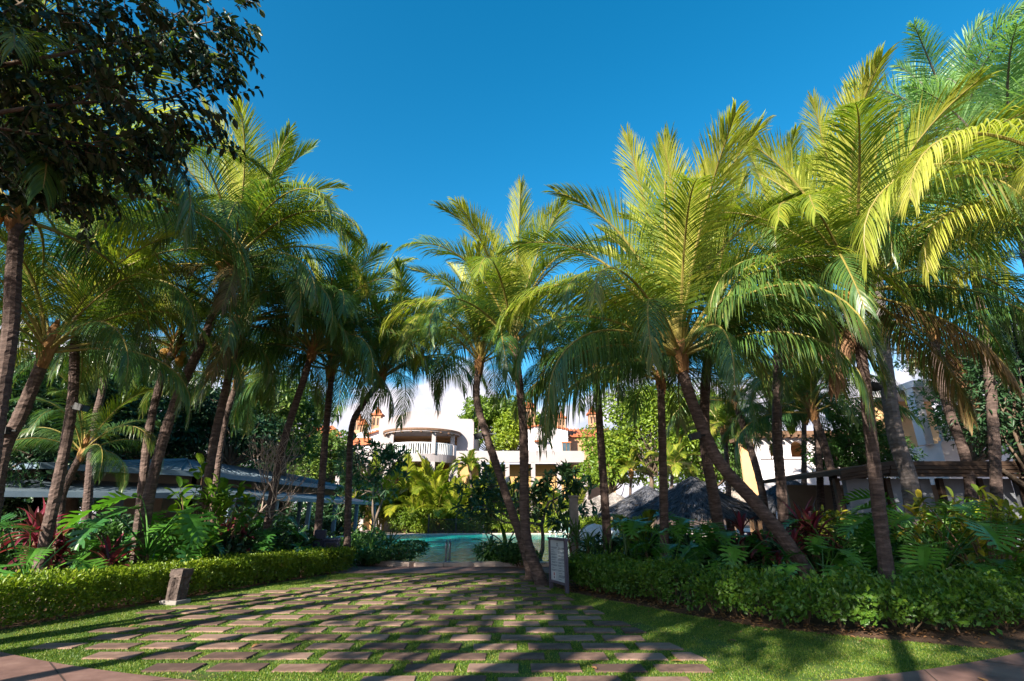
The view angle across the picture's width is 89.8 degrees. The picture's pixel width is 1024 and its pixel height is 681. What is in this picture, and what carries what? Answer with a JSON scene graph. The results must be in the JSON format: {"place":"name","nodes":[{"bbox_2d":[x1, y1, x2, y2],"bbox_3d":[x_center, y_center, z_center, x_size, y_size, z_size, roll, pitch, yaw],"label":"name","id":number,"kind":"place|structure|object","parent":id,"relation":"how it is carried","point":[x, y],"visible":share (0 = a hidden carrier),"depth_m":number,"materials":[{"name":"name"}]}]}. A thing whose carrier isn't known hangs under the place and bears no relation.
{"place":"outdoors","nodes":[
{"label":"outdoors","id":0,"kind":"place"},
{"bbox_2d":[379,534,599,561],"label":"pool water","id":1,"kind":"structure","parent":0,"point":[462,545],"depth_m":26.82,"materials":[{"name":"liquid"}]},
{"bbox_2d":[0,573,1023,680],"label":"lawn","id":2,"kind":"structure","parent":0,"point":[505,667],"depth_m":6.84,"materials":[{"name":"plant"}]},
{"bbox_2d":[159,568,193,605],"bbox_3d":[-6.292,4.635,9.677,0.380,0.628,0.340,-5,-19,13],"label":"carved stone post","id":3,"kind":"object","parent":2,"relation":"on","point":[178,586],"visible":0.98,"depth_m":9.61,"materials":[{"name":"stone"}]},
{"bbox_2d":[379,233,580,579],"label":"coconut palm","id":4,"kind":"object","parent":2,"relation":"on","point":[481,360],"visible":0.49,"depth_m":14.36,"materials":[{"name":"green plant"}]},
{"bbox_2d":[378,175,624,585],"bbox_3d":[-0.070,0.993,13.605,6.778,10.287,6.323,6,-20,-18],"label":"coconut palm","id":5,"kind":"object","parent":2,"relation":"on","point":[509,291],"visible":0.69,"depth_m":13.52,"materials":[{"name":"green plant"}]},
{"bbox_2d":[547,537,568,592],"bbox_3d":[1.025,4.963,11.376,0.100,1.110,0.919,7,-20,-19],"label":"notice board","id":6,"kind":"object","parent":2,"relation":"on","point":[558,562],"visible":0.98,"depth_m":11.34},
{"bbox_2d":[0,516,1023,650],"bbox_3d":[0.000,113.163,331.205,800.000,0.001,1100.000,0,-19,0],"label":"ground","id":7,"kind":"structure","parent":0,"point":[1015,641],"depth_m":8.01,"materials":[{"name":"soil"}]},
{"bbox_2d":[0,498,68,571],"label":"cordyline","id":8,"kind":"object","parent":7,"relation":"on","point":[35,520],"visible":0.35,"depth_m":11.38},
{"bbox_2d":[0,521,96,587],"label":"cordyline","id":9,"kind":"object","parent":7,"relation":"on","point":[60,540],"visible":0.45,"depth_m":10.47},
{"bbox_2d":[0,513,111,602],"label":"philodendron","id":10,"kind":"object","parent":7,"relation":"on","point":[83,560],"visible":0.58,"depth_m":9.13,"materials":[{"name":"plant"}]},
{"bbox_2d":[6,341,116,487],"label":"broadleaf tree","id":11,"kind":"object","parent":7,"relation":"on","point":[24,456],"visible":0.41,"depth_m":17.44,"materials":[{"name":"green plant"}]},
{"bbox_2d":[9,367,164,550],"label":"coconut palm","id":12,"kind":"object","parent":7,"relation":"on","point":[85,433],"visible":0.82,"depth_m":13.13,"materials":[{"name":"green plant"}]},
{"bbox_2d":[23,346,182,549],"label":"broadleaf tree","id":13,"kind":"object","parent":7,"relation":"on","point":[71,503],"visible":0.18,"depth_m":21.52,"materials":[{"name":"green plant"}]},
{"bbox_2d":[0,258,207,533],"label":"coconut palm","id":14,"kind":"object","parent":7,"relation":"on","point":[87,502],"visible":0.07,"depth_m":17.10,"materials":[{"name":"green plant"}]},
{"bbox_2d":[0,223,212,524],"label":"coconut palm","id":15,"kind":"object","parent":7,"relation":"on","point":[48,341],"visible":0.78,"depth_m":10.16,"materials":[{"name":"green plant"}]},
{"bbox_2d":[74,532,144,594],"bbox_3d":[-8.143,4.509,10.316,1.257,1.325,1.673,10,-21,-26],"label":"cordyline","id":16,"kind":"object","parent":7,"relation":"on","point":[111,557],"visible":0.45,"depth_m":10.32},
{"bbox_2d":[64,521,175,583],"bbox_3d":[-9.672,5.202,12.623,2.487,1.622,1.862,0,-19,0],"label":"shrub","id":17,"kind":"object","parent":7,"relation":"on","point":[111,533],"visible":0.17,"depth_m":12.60,"materials":[{"name":"green plant"}]},
{"bbox_2d":[0,125,260,601],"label":"coconut palm","id":18,"kind":"object","parent":7,"relation":"on","point":[48,525],"visible":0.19,"depth_m":11.09,"materials":[{"name":"green plant"}]},
{"bbox_2d":[56,354,211,459],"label":"broadleaf tree","id":19,"kind":"object","parent":7,"relation":"on","point":[166,400],"visible":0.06,"depth_m":24.89,"materials":[{"name":"green plant"}]},
{"bbox_2d":[0,0,268,258],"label":"overhanging tree","id":20,"kind":"object","parent":7,"relation":"on","point":[100,86],"visible":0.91,"depth_m":6.56,"materials":[{"name":"green plant"}]},
{"bbox_2d":[0,0,274,462],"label":"coconut palm","id":21,"kind":"object","parent":7,"relation":"on","point":[12,305],"visible":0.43,"depth_m":8.91,"materials":[{"name":"green plant"}]},
{"bbox_2d":[56,490,219,587],"bbox_3d":[-7.907,4.356,11.145,3.012,2.120,2.950,-12,-22,32],"label":"monstera","id":22,"kind":"object","parent":7,"relation":"on","point":[191,528],"visible":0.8,"depth_m":10.97,"materials":[{"name":"plant"}]},
{"bbox_2d":[103,537,202,591],"bbox_3d":[-7.783,4.851,11.170,2.158,1.203,2.117,0,-19,0],"label":"monstera","id":23,"kind":"object","parent":7,"relation":"on","point":[184,551],"visible":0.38,"depth_m":10.94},
{"bbox_2d":[36,232,284,584],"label":"coconut palm","id":24,"kind":"object","parent":7,"relation":"on","point":[149,427],"visible":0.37,"depth_m":13.55,"materials":[{"name":"green plant"}]},
{"bbox_2d":[0,542,356,626],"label":"clipped hedge","id":25,"kind":"object","parent":7,"relation":"on","point":[82,595],"visible":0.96,"depth_m":9.57,"materials":[{"name":"green plant"}]},
{"bbox_2d":[150,453,234,557],"bbox_3d":[-7.600,4.247,12.336,1.853,3.095,1.573,0,-19,0],"label":"sea grape","id":26,"kind":"object","parent":7,"relation":"on","point":[221,490],"visible":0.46,"depth_m":12.45,"materials":[{"name":"green plant"}]},
{"bbox_2d":[57,177,365,541],"bbox_3d":[-7.719,0.832,13.710,7.264,10.520,6.991,-11,-22,30],"label":"coconut palm","id":27,"kind":"object","parent":7,"relation":"on","point":[293,292],"visible":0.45,"depth_m":13.64,"materials":[{"name":"green plant"}]},
{"bbox_2d":[62,90,370,590],"bbox_3d":[-7.434,-0.312,12.870,7.350,12.131,6.995,0,-19,0],"label":"coconut palm","id":28,"kind":"object","parent":7,"relation":"on","point":[243,225],"visible":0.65,"depth_m":13.12,"materials":[{"name":"green plant"}]},
{"bbox_2d":[152,368,293,504],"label":"broadleaf tree","id":29,"kind":"object","parent":7,"relation":"on","point":[233,443],"visible":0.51,"depth_m":26.14,"materials":[{"name":"green plant"}]},
{"bbox_2d":[131,316,324,521],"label":"coconut palm","id":30,"kind":"object","parent":7,"relation":"on","point":[268,399],"visible":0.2,"depth_m":18.62,"materials":[{"name":"green plant"}]},
{"bbox_2d":[208,480,264,580],"bbox_3d":[-7.325,4.872,13.204,1.717,2.461,1.315,0,-19,0],"label":"sea grape","id":31,"kind":"object","parent":7,"relation":"on","point":[247,499],"visible":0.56,"depth_m":13.27,"materials":[{"name":"green plant"}]},
{"bbox_2d":[231,514,298,552],"bbox_3d":[-6.907,5.577,13.994,1.943,1.622,1.960,-14,-23,36],"label":"monstera","id":32,"kind":"object","parent":7,"relation":"on","point":[267,534],"visible":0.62,"depth_m":13.53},
{"bbox_2d":[205,374,339,531],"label":"broadleaf tree","id":33,"kind":"object","parent":7,"relation":"on","point":[306,417],"visible":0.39,"depth_m":29.39,"materials":[{"name":"green plant"}]},
{"bbox_2d":[242,420,319,525],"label":"frangipani tree","id":34,"kind":"object","parent":7,"relation":"on","point":[271,461],"visible":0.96,"depth_m":14.14,"materials":[{"name":"green plant"}]},
{"bbox_2d":[248,520,319,572],"bbox_3d":[-6.657,6.015,14.909,2.410,1.530,1.992,0,-19,0],"label":"shrub","id":35,"kind":"object","parent":7,"relation":"on","point":[293,538],"visible":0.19,"depth_m":14.71,"materials":[{"name":"green plant"}]},
{"bbox_2d":[171,230,430,576],"bbox_3d":[-6.048,1.728,15.428,7.157,9.897,7.088,0,-19,0],"label":"coconut palm","id":36,"kind":"object","parent":7,"relation":"on","point":[313,354],"visible":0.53,"depth_m":15.40,"materials":[{"name":"green plant"}]},
{"bbox_2d":[195,217,444,545],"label":"coconut palm","id":37,"kind":"object","parent":7,"relation":"on","point":[360,385],"visible":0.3,"depth_m":17.17,"materials":[{"name":"green plant"}]},
{"bbox_2d":[287,429,356,481],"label":"broadleaf tree","id":38,"kind":"object","parent":7,"relation":"on","point":[335,443],"visible":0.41,"depth_m":39.84,"materials":[{"name":"green plant"}]},
{"bbox_2d":[325,432,411,532],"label":"frangipani tree","id":39,"kind":"object","parent":7,"relation":"on","point":[387,455],"visible":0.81,"depth_m":22.34,"materials":[{"name":"green plant"}]},
{"bbox_2d":[352,545,391,565],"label":"shrub","id":40,"kind":"object","parent":7,"relation":"on","point":[365,559],"visible":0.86,"depth_m":16.47,"materials":[{"name":"green plant"}]},
{"bbox_2d":[339,448,423,532],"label":"areca palm","id":41,"kind":"object","parent":7,"relation":"on","point":[386,484],"visible":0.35,"depth_m":44.10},
{"bbox_2d":[287,256,487,566],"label":"coconut palm","id":42,"kind":"object","parent":7,"relation":"on","point":[383,373],"visible":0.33,"depth_m":17.89,"materials":[{"name":"green plant"}]},
{"bbox_2d":[371,538,430,560],"bbox_3d":[-3.753,7.108,17.288,1.973,0.852,2.040,0,-19,0],"label":"shrub","id":43,"kind":"object","parent":7,"relation":"on","point":[410,551],"visible":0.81,"depth_m":17.14,"materials":[{"name":"green plant"}]},
{"bbox_2d":[385,505,425,532],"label":"shrub","id":44,"kind":"object","parent":7,"relation":"on","point":[400,519],"visible":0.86,"depth_m":42.33,"materials":[{"name":"green plant"}]},
{"bbox_2d":[364,451,448,531],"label":"areca palm","id":45,"kind":"object","parent":7,"relation":"on","point":[403,483],"visible":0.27,"depth_m":46.57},
{"bbox_2d":[274,566,548,572],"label":"pool walk","id":46,"kind":"structure","parent":7,"relation":"on","point":[399,569],"depth_m":15.07,"materials":[{"name":"stone"}]},
{"bbox_2d":[394,450,469,529],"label":"areca palm","id":47,"kind":"object","parent":7,"relation":"on","point":[429,473],"visible":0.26,"depth_m":46.87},
{"bbox_2d":[406,507,458,533],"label":"shrub","id":48,"kind":"object","parent":7,"relation":"on","point":[423,524],"visible":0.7,"depth_m":42.30,"materials":[{"name":"green plant"}]},
{"bbox_2d":[355,533,568,566],"bbox_3d":[0.003,11.211,28.487,19.674,0.141,25.930,0,-19,0],"label":"pool coping","id":49,"kind":"object","parent":7,"relation":"on","point":[446,564],"visible":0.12,"depth_m":16.22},
{"bbox_2d":[457,394,536,450],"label":"broadleaf tree","id":50,"kind":"object","parent":7,"relation":"on","point":[488,412],"visible":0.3,"depth_m":64.58,"materials":[{"name":"green plant"}]},
{"bbox_2d":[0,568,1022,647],"bbox_3d":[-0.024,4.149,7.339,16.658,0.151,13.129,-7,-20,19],"label":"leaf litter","id":51,"kind":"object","parent":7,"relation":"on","point":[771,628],"visible":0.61,"depth_m":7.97,"materials":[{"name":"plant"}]},
{"bbox_2d":[490,406,542,450],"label":"broadleaf tree","id":52,"kind":"object","parent":7,"relation":"on","point":[503,440],"visible":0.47,"depth_m":61.09,"materials":[{"name":"green plant"}]},
{"bbox_2d":[494,541,541,566],"bbox_3d":[0.194,6.806,16.331,1.554,0.803,1.264,0,-19,0],"label":"shrub","id":53,"kind":"object","parent":7,"relation":"on","point":[510,553],"visible":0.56,"depth_m":16.13,"materials":[{"name":"green plant"}]},
{"bbox_2d":[449,459,600,557],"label":"frangipani tree","id":54,"kind":"object","parent":7,"relation":"on","point":[491,496],"visible":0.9,"depth_m":17.57,"materials":[{"name":"green plant"}]},
{"bbox_2d":[351,528,749,533],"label":"pool deck","id":55,"kind":"structure","parent":7,"relation":"on","point":[745,530],"depth_m":44.51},
{"bbox_2d":[393,472,465,532],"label":"areca palm","id":56,"kind":"object","parent":55,"relation":"on","point":[436,489],"visible":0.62,"depth_m":43.81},
{"bbox_2d":[416,475,470,532],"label":"areca palm","id":57,"kind":"object","parent":55,"relation":"on","point":[452,496],"visible":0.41,"depth_m":43.02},
{"bbox_2d":[328,410,587,530],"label":"building","id":58,"kind":"structure","parent":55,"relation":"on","point":[445,438],"depth_m":51.67,"materials":[{"name":"paint"}]},
{"bbox_2d":[525,401,615,517],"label":"gabled house","id":59,"kind":"structure","parent":7,"relation":"on","point":[565,441],"depth_m":57.68,"materials":[{"name":"white paint"}]},
{"bbox_2d":[552,509,605,583],"bbox_3d":[1.677,5.107,12.802,1.576,1.773,1.256,-10,-21,27],"label":"dracaena","id":60,"kind":"object","parent":7,"relation":"on","point":[575,536],"visible":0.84,"depth_m":12.85,"materials":[{"name":"green plant"}]},
{"bbox_2d":[496,291,697,556],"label":"coconut palm","id":61,"kind":"object","parent":7,"relation":"on","point":[605,510],"visible":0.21,"depth_m":14.94,"materials":[{"name":"green plant"}]},
{"bbox_2d":[575,422,649,518],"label":"broadleaf tree","id":62,"kind":"object","parent":7,"relation":"on","point":[592,469],"visible":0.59,"depth_m":44.27,"materials":[{"name":"green plant"}]},
{"bbox_2d":[544,546,704,605],"bbox_3d":[2.233,4.886,10.951,1.954,0.942,3.952,9,-20,-24],"label":"loose hedge","id":63,"kind":"object","parent":7,"relation":"on","point":[620,572],"visible":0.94,"depth_m":10.11,"materials":[{"name":"green plant"}]},
{"bbox_2d":[607,447,656,495],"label":"slender palm","id":64,"kind":"object","parent":7,"relation":"on","point":[629,465],"visible":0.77,"depth_m":42.44,"materials":[{"name":"green plant"}]},
{"bbox_2d":[606,511,684,561],"bbox_3d":[3.327,4.999,12.429,2.046,1.718,2.152,0,-19,0],"label":"monstera","id":65,"kind":"object","parent":7,"relation":"on","point":[629,527],"visible":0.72,"depth_m":12.32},
{"bbox_2d":[594,380,698,527],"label":"broadleaf tree","id":66,"kind":"object","parent":7,"relation":"on","point":[648,432],"visible":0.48,"depth_m":42.82,"materials":[{"name":"green plant"}]},
{"bbox_2d":[553,278,777,587],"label":"coconut palm","id":67,"kind":"object","parent":7,"relation":"on","point":[666,371],"visible":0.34,"depth_m":12.68,"materials":[{"name":"green plant"}]},
{"bbox_2d":[643,439,700,524],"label":"slender palm","id":68,"kind":"object","parent":7,"relation":"on","point":[675,456],"visible":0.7,"depth_m":36.81,"materials":[{"name":"green plant"}]},
{"bbox_2d":[630,526,716,596],"bbox_3d":[3.271,4.603,10.735,1.878,1.387,1.707,0,-19,0],"label":"philodendron","id":69,"kind":"object","parent":7,"relation":"on","point":[669,550],"visible":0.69,"depth_m":10.82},
{"bbox_2d":[653,515,728,579],"bbox_3d":[4.326,5.019,12.289,1.863,1.586,2.074,0,-19,0],"label":"monstera","id":70,"kind":"object","parent":7,"relation":"on","point":[684,524],"visible":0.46,"depth_m":11.84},
{"bbox_2d":[656,412,732,486],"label":"broadleaf tree","id":71,"kind":"object","parent":7,"relation":"on","point":[692,446],"visible":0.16,"depth_m":39.06,"materials":[{"name":"green plant"}]},
{"bbox_2d":[492,97,918,606],"bbox_3d":[3.493,0.309,10.936,7.859,9.855,7.517,0,-19,0],"label":"coconut palm","id":72,"kind":"object","parent":7,"relation":"on","point":[670,283],"visible":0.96,"depth_m":10.11,"materials":[{"name":"green plant"}]},
{"bbox_2d":[676,386,769,539],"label":"slender palm","id":73,"kind":"object","parent":7,"relation":"on","point":[720,422],"visible":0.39,"depth_m":23.57,"materials":[{"name":"green plant"}]},
{"bbox_2d":[597,163,855,554],"bbox_3d":[5.827,0.583,14.095,6.726,11.198,7.007,-7,-20,20],"label":"coconut palm","id":74,"kind":"object","parent":7,"relation":"on","point":[714,501],"visible":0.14,"depth_m":13.54,"materials":[{"name":"green plant"}]},
{"bbox_2d":[677,526,790,592],"bbox_3d":[4.487,4.566,10.618,2.117,1.385,2.067,0,-19,0],"label":"monstera","id":75,"kind":"object","parent":7,"relation":"on","point":[733,550],"visible":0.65,"depth_m":10.51,"materials":[{"name":"plant"}]},
{"bbox_2d":[654,343,822,538],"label":"coconut palm","id":76,"kind":"object","parent":7,"relation":"on","point":[756,468],"visible":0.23,"depth_m":19.58,"materials":[{"name":"green plant"}]},
{"bbox_2d":[725,509,777,588],"bbox_3d":[5.619,4.832,12.005,1.563,1.791,1.216,-11,-21,29],"label":"cordyline","id":77,"kind":"object","parent":7,"relation":"on","point":[739,522],"visible":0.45,"depth_m":12.07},
{"bbox_2d":[710,351,851,453],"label":"coconut palm","id":78,"kind":"object","parent":7,"relation":"on","point":[765,395],"visible":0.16,"depth_m":21.03,"materials":[{"name":"green plant"}]},
{"bbox_2d":[780,497,848,581],"bbox_3d":[6.331,4.307,10.798,1.297,2.000,1.584,0,-19,0],"label":"cordyline","id":79,"kind":"object","parent":7,"relation":"on","point":[804,516],"visible":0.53,"depth_m":10.76,"materials":[{"name":"plant"}]},
{"bbox_2d":[703,124,928,534],"bbox_3d":[8.348,-0.032,15.092,7.554,13.044,7.263,0,-19,0],"label":"coconut palm","id":80,"kind":"object","parent":7,"relation":"on","point":[778,459],"visible":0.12,"depth_m":14.44,"materials":[{"name":"green plant"}]},
{"bbox_2d":[738,310,902,514],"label":"coconut palm","id":81,"kind":"object","parent":7,"relation":"on","point":[819,480],"visible":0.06,"depth_m":18.57,"materials":[{"name":"green plant"}]},
{"bbox_2d":[717,329,925,519],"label":"coconut palm","id":82,"kind":"object","parent":7,"relation":"on","point":[807,401],"visible":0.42,"depth_m":17.93,"materials":[{"name":"green plant"}]},
{"bbox_2d":[771,541,872,607],"bbox_3d":[5.326,4.095,8.895,1.683,1.175,1.510,15,-24,-37],"label":"monstera","id":83,"kind":"object","parent":7,"relation":"on","point":[791,568],"visible":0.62,"depth_m":8.80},
{"bbox_2d":[782,512,876,599],"bbox_3d":[6.480,4.343,10.399,1.809,1.666,1.882,-14,-23,36],"label":"monstera","id":84,"kind":"object","parent":7,"relation":"on","point":[870,542],"visible":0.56,"depth_m":10.32,"materials":[{"name":"plant"}]},
{"bbox_2d":[668,546,1023,634],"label":"loose hedge","id":85,"kind":"object","parent":7,"relation":"on","point":[914,593],"visible":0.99,"depth_m":7.51,"materials":[{"name":"green plant"}]},
{"bbox_2d":[695,41,1023,617],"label":"coconut palm","id":86,"kind":"object","parent":7,"relation":"on","point":[836,206],"visible":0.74,"depth_m":9.79,"materials":[{"name":"green plant"}]},
{"bbox_2d":[794,392,926,478],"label":"broadleaf tree","id":87,"kind":"object","parent":7,"relation":"on","point":[847,445],"visible":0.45,"depth_m":19.14,"materials":[{"name":"green plant"}]},
{"bbox_2d":[763,461,1023,564],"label":"timber hut","id":88,"kind":"object","parent":7,"relation":"on","point":[801,496],"visible":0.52,"depth_m":15.45,"materials":[{"name":"brown wood"}]},
{"bbox_2d":[785,105,1007,576],"bbox_3d":[11.450,-0.312,15.388,6.185,13.809,6.459,6,-20,-17],"label":"royal palm","id":89,"kind":"object","parent":7,"relation":"on","point":[905,466],"visible":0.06,"depth_m":14.11,"materials":[{"name":"green plant"}]},
{"bbox_2d":[858,510,978,579],"bbox_3d":[9.694,4.941,12.214,2.565,1.827,1.815,-9,-20,24],"label":"shrub","id":90,"kind":"object","parent":7,"relation":"on","point":[898,542],"visible":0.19,"depth_m":12.09,"materials":[{"name":"green plant"}]},
{"bbox_2d":[823,203,1023,506],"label":"coconut palm","id":91,"kind":"object","parent":7,"relation":"on","point":[963,450],"visible":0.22,"depth_m":15.69,"materials":[{"name":"green plant"}]},
{"bbox_2d":[831,0,1023,539],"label":"royal palm","id":92,"kind":"object","parent":7,"relation":"on","point":[970,52],"visible":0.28,"depth_m":16.66,"materials":[{"name":"green plant"}]},
{"bbox_2d":[833,15,1023,294],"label":"royal palm","id":93,"kind":"object","parent":7,"relation":"on","point":[1013,72],"visible":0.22,"depth_m":13.44,"materials":[{"name":"green plant"}]},
{"bbox_2d":[836,488,1023,605],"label":"philodendron","id":94,"kind":"object","parent":7,"relation":"on","point":[923,553],"visible":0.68,"depth_m":9.18,"materials":[{"name":"plant"}]},
{"bbox_2d":[848,118,1023,307],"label":"coconut palm","id":95,"kind":"object","parent":7,"relation":"on","point":[923,170],"visible":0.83,"depth_m":7.52,"materials":[{"name":"green plant"}]},
{"bbox_2d":[864,546,1010,623],"bbox_3d":[7.364,4.223,8.906,1.856,1.237,2.135,0,-19,0],"label":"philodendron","id":96,"kind":"object","parent":7,"relation":"on","point":[904,571],"visible":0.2,"depth_m":8.61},
{"bbox_2d":[891,323,1023,477],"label":"broadleaf tree","id":97,"kind":"object","parent":7,"relation":"on","point":[970,445],"visible":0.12,"depth_m":21.19,"materials":[{"name":"green plant"}]},
{"bbox_2d":[904,544,1023,605],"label":"shrub","id":98,"kind":"object","parent":7,"relation":"on","point":[996,561],"visible":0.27,"depth_m":8.73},
{"bbox_2d":[917,497,1023,570],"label":"shrub","id":99,"kind":"object","parent":7,"relation":"on","point":[937,510],"visible":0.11,"depth_m":12.07,"materials":[{"name":"green plant"}]},
{"bbox_2d":[933,301,1023,488],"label":"broadleaf tree","id":100,"kind":"object","parent":7,"relation":"on","point":[1012,423],"visible":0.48,"depth_m":15.17,"materials":[{"name":"green plant"}]},
{"bbox_2d":[0,652,1023,680],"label":"garden path","id":101,"kind":"structure","parent":0,"point":[22,668],"depth_m":5.36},
{"bbox_2d":[0,0,1023,513],"label":"sky","id":102,"kind":"structure","parent":0,"point":[408,104],"materials":[{"name":"blue"}]},
{"bbox_2d":[831,380,1021,515],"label":"terrace house","id":103,"kind":"structure","parent":0,"point":[933,444],"depth_m":24.09,"materials":[{"name":"white paint"}]},
{"bbox_2d":[887,484,1023,583],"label":"croton","id":104,"kind":"object","parent":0,"point":[978,543],"visible":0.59,"depth_m":9.82,"materials":[{"name":"plant"}]},
{"label":"shaded terrace","id":105,"kind":"structure","parent":0,"visible":0},
{"bbox_2d":[2,458,378,546],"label":"pool pavilion","id":106,"kind":"structure","parent":105,"relation":"on","point":[171,470],"depth_m":21.34,"materials":[{"name":"metal"}]},
{"label":"sunny terrace","id":107,"kind":"structure","parent":0,"visible":0},
{"bbox_2d":[596,485,676,535],"bbox_3d":[7.204,9.154,26.956,5.569,3.044,5.620,0,-19,0],"label":"thatched hut","id":108,"kind":"object","parent":107,"relation":"on","point":[633,500],"visible":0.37,"depth_m":26.37,"materials":[{"name":"grey plant"}]},
{"bbox_2d":[626,476,761,534],"bbox_3d":[8.442,7.947,23.751,6.583,3.287,6.569,0,-19,0],"label":"thatched hut","id":109,"kind":"object","parent":107,"relation":"on","point":[687,497],"visible":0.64,"depth_m":22.25,"materials":[{"name":"grey plant"}]},
{"bbox_2d":[729,431,853,534],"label":"arcade house","id":110,"kind":"structure","parent":107,"relation":"on","point":[792,462],"depth_m":30.45,"materials":[{"name":"white paint"}]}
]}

